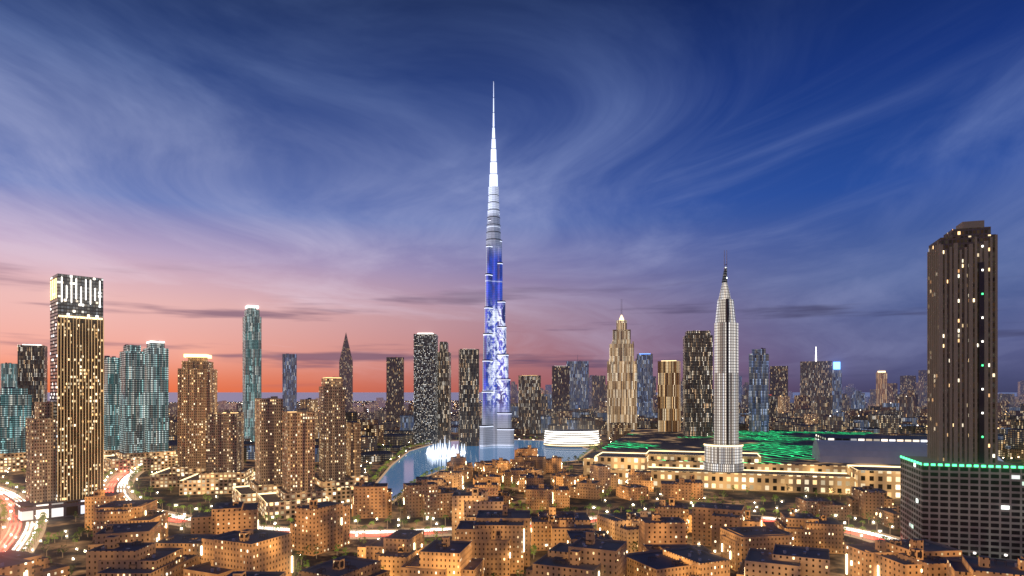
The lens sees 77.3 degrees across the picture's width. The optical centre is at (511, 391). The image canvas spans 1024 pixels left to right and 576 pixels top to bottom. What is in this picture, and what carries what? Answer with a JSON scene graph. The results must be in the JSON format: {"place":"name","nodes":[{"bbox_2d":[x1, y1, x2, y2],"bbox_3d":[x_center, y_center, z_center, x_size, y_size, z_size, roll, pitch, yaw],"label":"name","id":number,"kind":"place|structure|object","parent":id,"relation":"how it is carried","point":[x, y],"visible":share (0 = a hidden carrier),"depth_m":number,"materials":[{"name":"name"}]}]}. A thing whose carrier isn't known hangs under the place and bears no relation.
{"place":"outdoors","nodes":[
{"label":"outdoors","id":0,"kind":"place"},
{"bbox_2d":[0,387,31,472],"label":"tower","id":1,"kind":"structure","parent":0,"point":[15,408],"depth_m":1000.84,"materials":[{"name":"teal glass"}]},
{"bbox_2d":[375,439,589,503],"bbox_3d":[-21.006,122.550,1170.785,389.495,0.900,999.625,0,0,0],"label":"lake water","id":2,"kind":"structure","parent":0,"point":[409,465],"depth_m":1219.88,"materials":[{"name":"blue liquid"}]},
{"bbox_2d":[426,437,465,458],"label":"fountain jets","id":3,"kind":"object","parent":2,"relation":"on","point":[430,451],"visible":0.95,"depth_m":1260.18,"materials":[{"name":"white liquid"}]},
{"bbox_2d":[0,392,1023,575],"bbox_3d":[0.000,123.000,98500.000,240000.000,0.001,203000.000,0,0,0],"label":"ground","id":4,"kind":"structure","parent":0,"point":[785,501],"depth_m":699.74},
{"bbox_2d":[0,363,16,388],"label":"tower","id":5,"kind":"structure","parent":4,"relation":"on","point":[8,375],"depth_m":1702.06,"materials":[{"name":"glass"}]},
{"bbox_2d":[17,344,47,416],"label":"tower","id":6,"kind":"structure","parent":4,"relation":"on","point":[32,369],"depth_m":1503.65,"materials":[{"name":"glass"}]},
{"bbox_2d":[14,274,103,522],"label":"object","id":7,"kind":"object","parent":4,"relation":"on","point":[64,451],"visible":0.93,"depth_m":646.42,"materials":[{"name":"brown concrete"}]},
{"bbox_2d":[104,356,119,455],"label":"teal tower","id":8,"kind":"structure","parent":4,"relation":"on","point":[111,405],"depth_m":1053.12,"materials":[{"name":"teal glass"}]},
{"bbox_2d":[104,344,144,472],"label":"teal tower","id":9,"kind":"structure","parent":4,"relation":"on","point":[132,401],"depth_m":1003.96,"materials":[{"name":"teal glass"}]},
{"bbox_2d":[133,340,177,471],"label":"teal tower","id":10,"kind":"structure","parent":4,"relation":"on","point":[160,454],"depth_m":1022.77,"materials":[{"name":"teal glass"}]},
{"bbox_2d":[150,354,216,487],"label":"tower","id":11,"kind":"structure","parent":4,"relation":"on","point":[197,387],"depth_m":851.75,"materials":[{"name":"brown concrete"}]},
{"bbox_2d":[179,410,254,494],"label":"tan tower","id":12,"kind":"structure","parent":4,"relation":"on","point":[226,471],"depth_m":790.86,"materials":[{"name":"brown concrete"}]},
{"bbox_2d":[243,305,261,440],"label":"skyscraper","id":13,"kind":"structure","parent":4,"relation":"on","point":[252,354],"depth_m":1504.09,"materials":[{"name":"glass"}]},
{"bbox_2d":[232,396,282,502],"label":"tan tower","id":14,"kind":"structure","parent":4,"relation":"on","point":[268,445],"depth_m":692.84,"materials":[{"name":"brown concrete"}]},
{"bbox_2d":[0,487,529,575],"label":"old town block","id":15,"kind":"structure","parent":4,"relation":"on","point":[490,534],"depth_m":426.85,"materials":[{"name":"concrete"}]},
{"bbox_2d":[282,354,296,410],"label":"skyscraper","id":16,"kind":"structure","parent":4,"relation":"on","point":[289,379],"depth_m":2399.88,"materials":[{"name":"glass"}]},
{"bbox_2d":[258,408,328,520],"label":"tan tower","id":17,"kind":"structure","parent":4,"relation":"on","point":[299,487],"depth_m":641.72,"materials":[{"name":"brown concrete"}]},
{"bbox_2d":[300,398,317,438],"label":"tower","id":18,"kind":"structure","parent":4,"relation":"on","point":[309,404],"depth_m":1502.91,"materials":[{"name":"concrete"}]},
{"bbox_2d":[315,377,354,502],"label":"tan tower","id":19,"kind":"structure","parent":4,"relation":"on","point":[334,481],"depth_m":722.27,"materials":[{"name":"brown concrete"}]},
{"bbox_2d":[339,334,352,409],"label":"skyscraper","id":20,"kind":"structure","parent":4,"relation":"on","point":[346,367],"depth_m":3003.38,"materials":[{"name":"concrete"}]},
{"bbox_2d":[345,421,367,483],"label":"tan tower","id":21,"kind":"structure","parent":4,"relation":"on","point":[353,451],"depth_m":762.66,"materials":[{"name":"brown concrete"}]},
{"bbox_2d":[386,357,403,420],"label":"skyscraper","id":22,"kind":"structure","parent":4,"relation":"on","point":[394,385],"depth_m":2399.54,"materials":[{"name":"concrete"}]},
{"bbox_2d":[400,414,413,429],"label":"tower building","id":23,"kind":"structure","parent":4,"relation":"on","point":[406,422],"depth_m":1699.79,"materials":[{"name":"glass"}]},
{"bbox_2d":[414,333,437,443],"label":"tower","id":24,"kind":"structure","parent":4,"relation":"on","point":[425,387],"depth_m":1503.17,"materials":[{"name":"concrete"}]},
{"bbox_2d":[351,461,511,518],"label":"old town block","id":25,"kind":"structure","parent":4,"relation":"on","point":[431,495],"depth_m":629.34,"materials":[{"name":"concrete"}]},
{"bbox_2d":[438,342,450,442],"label":"tower","id":26,"kind":"structure","parent":4,"relation":"on","point":[444,392],"depth_m":1541.75,"materials":[{"name":"concrete"}]},
{"bbox_2d":[0,471,899,552],"bbox_3d":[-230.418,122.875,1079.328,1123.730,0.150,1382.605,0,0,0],"label":"boulevard roads","id":27,"kind":"structure","parent":4,"relation":"on","point":[372,534],"depth_m":575.91,"materials":[{"name":"grey asphalt"}]},
{"bbox_2d":[0,471,898,549],"bbox_3d":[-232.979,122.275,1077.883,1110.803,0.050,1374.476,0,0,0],"label":"traffic light trails","id":28,"kind":"object","parent":27,"relation":"on","point":[190,517],"visible":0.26,"depth_m":577.65,"materials":[{"name":"red"}]},
{"bbox_2d":[459,349,478,445],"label":"skyscraper","id":29,"kind":"structure","parent":4,"relation":"on","point":[468,397],"depth_m":1452.34,"materials":[{"name":"concrete"}]},
{"bbox_2d":[447,453,508,475],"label":"old town block","id":30,"kind":"structure","parent":4,"relation":"on","point":[457,461],"depth_m":942.17,"materials":[{"name":"concrete"}]},
{"bbox_2d":[0,436,977,556],"bbox_3d":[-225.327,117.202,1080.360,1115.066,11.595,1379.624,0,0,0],"label":"palm trees","id":31,"kind":"object","parent":4,"relation":"on","point":[130,482],"visible":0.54,"depth_m":617.14,"materials":[{"name":"green plant"}]},
{"bbox_2d":[479,81,513,446],"bbox_3d":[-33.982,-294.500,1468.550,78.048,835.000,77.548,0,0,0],"label":"skyscraper","id":32,"kind":"structure","parent":4,"relation":"on","point":[496,429],"depth_m":1453.05,"materials":[{"name":"blue glass"}]},
{"bbox_2d":[0,458,1011,558],"bbox_3d":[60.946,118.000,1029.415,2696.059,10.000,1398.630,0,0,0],"label":"street lamps","id":33,"kind":"object","parent":4,"relation":"on","point":[274,518],"visible":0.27,"depth_m":600.24,"materials":[{"name":"grey metal"}]},
{"bbox_2d":[0,441,1023,575],"bbox_3d":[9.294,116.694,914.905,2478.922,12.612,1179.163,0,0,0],"label":"broadleaf trees","id":34,"kind":"object","parent":4,"relation":"on","point":[534,548],"visible":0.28,"depth_m":608.97,"materials":[{"name":"green plant"}]},
{"bbox_2d":[518,375,540,432],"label":"skyscraper","id":35,"kind":"structure","parent":4,"relation":"on","point":[529,402],"depth_m":1900.01,"materials":[{"name":"concrete"}]},
{"bbox_2d":[509,445,561,474],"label":"old town block","id":36,"kind":"structure","parent":4,"relation":"on","point":[527,457],"depth_m":974.39,"materials":[{"name":"concrete"}]},
{"bbox_2d":[48,375,1023,420],"bbox_3d":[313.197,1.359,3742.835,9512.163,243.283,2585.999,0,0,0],"label":"city","id":37,"kind":"object","parent":4,"relation":"on","point":[856,401],"visible":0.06,"depth_m":3202.86,"materials":[{"name":"grey"}]},
{"bbox_2d":[552,365,569,410],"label":"skyscraper","id":38,"kind":"structure","parent":4,"relation":"on","point":[560,387],"depth_m":2500.09,"materials":[{"name":"concrete"}]},
{"bbox_2d":[544,429,598,447],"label":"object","id":39,"kind":"object","parent":4,"relation":"on","point":[573,438],"visible":0.98,"depth_m":1425.29,"materials":[{"name":"white metal"}]},
{"bbox_2d":[566,355,588,409],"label":"skyscraper","id":40,"kind":"structure","parent":4,"relation":"on","point":[579,384],"depth_m":2599.22,"materials":[{"name":"glass"}]},
{"bbox_2d":[169,393,1023,461],"bbox_3d":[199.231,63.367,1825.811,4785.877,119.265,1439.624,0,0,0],"label":"city","id":41,"kind":"object","parent":4,"relation":"on","point":[889,419],"visible":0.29,"depth_m":1771.96,"materials":[{"name":"brown"}]},
{"bbox_2d":[592,375,605,412],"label":"tower","id":42,"kind":"structure","parent":4,"relation":"on","point":[598,389],"depth_m":2800.18,"materials":[{"name":"concrete"}]},
{"bbox_2d":[607,315,636,439],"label":"skyscraper","id":43,"kind":"structure","parent":4,"relation":"on","point":[621,385],"depth_m":1654.03,"materials":[{"name":"concrete"}]},
{"bbox_2d":[637,354,652,416],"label":"blue tower","id":44,"kind":"structure","parent":4,"relation":"on","point":[645,385],"depth_m":2300.21,"materials":[{"name":"glass"}]},
{"bbox_2d":[316,385,1017,407],"bbox_3d":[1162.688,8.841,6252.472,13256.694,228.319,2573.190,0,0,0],"label":"city","id":45,"kind":"object","parent":4,"relation":"on","point":[847,391],"visible":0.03,"depth_m":5367.41,"materials":[{"name":"brown"}]},
{"bbox_2d":[658,360,680,431],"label":"gold tower","id":46,"kind":"structure","parent":4,"relation":"on","point":[669,395],"depth_m":1503.59,"materials":[{"name":"concrete"}]},
{"bbox_2d":[683,330,712,435],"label":"dark tower","id":47,"kind":"structure","parent":4,"relation":"on","point":[697,383],"depth_m":1352.67,"materials":[{"name":"concrete"}]},
{"bbox_2d":[502,463,893,519],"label":"old town block","id":48,"kind":"structure","parent":4,"relation":"on","point":[562,488],"depth_m":729.60,"materials":[{"name":"concrete"}]},
{"bbox_2d":[703,250,743,471],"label":"skyscraper","id":49,"kind":"structure","parent":4,"relation":"on","point":[723,451],"depth_m":840.22,"materials":[{"name":"grey concrete"}]},
{"bbox_2d":[749,348,768,431],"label":"skyscraper","id":50,"kind":"structure","parent":4,"relation":"on","point":[758,390],"depth_m":1500.24,"materials":[{"name":"glass"}]},
{"bbox_2d":[526,497,1023,575],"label":"old town block","id":51,"kind":"structure","parent":4,"relation":"on","point":[791,543],"depth_m":401.28,"materials":[{"name":"concrete"}]},
{"bbox_2d":[770,366,787,395],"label":"tower","id":52,"kind":"structure","parent":4,"relation":"on","point":[778,380],"depth_m":2598.99,"materials":[{"name":"concrete"}]},
{"bbox_2d":[583,429,1003,498],"bbox_3d":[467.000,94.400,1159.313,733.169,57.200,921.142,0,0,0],"label":"shopping mall","id":53,"kind":"structure","parent":4,"relation":"on","point":[802,461],"depth_m":846.44,"materials":[{"name":"beige concrete"}]},
{"bbox_2d":[800,356,831,413],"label":"skyscraper","id":54,"kind":"structure","parent":4,"relation":"on","point":[815,377],"depth_m":2500.76,"materials":[{"name":"concrete"}]},
{"bbox_2d":[876,371,886,405],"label":"gold tower","id":55,"kind":"structure","parent":4,"relation":"on","point":[881,386],"depth_m":3500.24,"materials":[{"name":"concrete"}]},
{"bbox_2d":[788,384,1001,401],"bbox_3d":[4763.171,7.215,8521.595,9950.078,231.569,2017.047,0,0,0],"label":"city","id":56,"kind":"object","parent":4,"relation":"on","point":[790,393],"visible":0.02,"depth_m":8971.61,"materials":[{"name":"white"}]},
{"bbox_2d":[900,375,915,393],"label":"tower","id":57,"kind":"structure","parent":4,"relation":"on","point":[908,382],"depth_m":3501.22,"materials":[{"name":"concrete"}]},
{"bbox_2d":[918,370,926,381],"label":"tower","id":58,"kind":"structure","parent":4,"relation":"on","point":[922,375],"depth_m":4001.99,"materials":[{"name":"concrete"}]},
{"bbox_2d":[900,220,1023,560],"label":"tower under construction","id":59,"kind":"structure","parent":4,"relation":"on","point":[961,486],"depth_m":459.05,"materials":[{"name":"concrete"}]},
{"bbox_2d":[0,0,1023,392],"label":"sky","id":60,"kind":"structure","parent":0,"point":[321,166],"materials":[{"name":"blue"}]},
{"bbox_2d":[832,362,841,411],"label":"blue tower","id":61,"kind":"structure","parent":0,"point":[836,388],"depth_m":2500.47,"materials":[{"name":"blue glass"}]}
]}

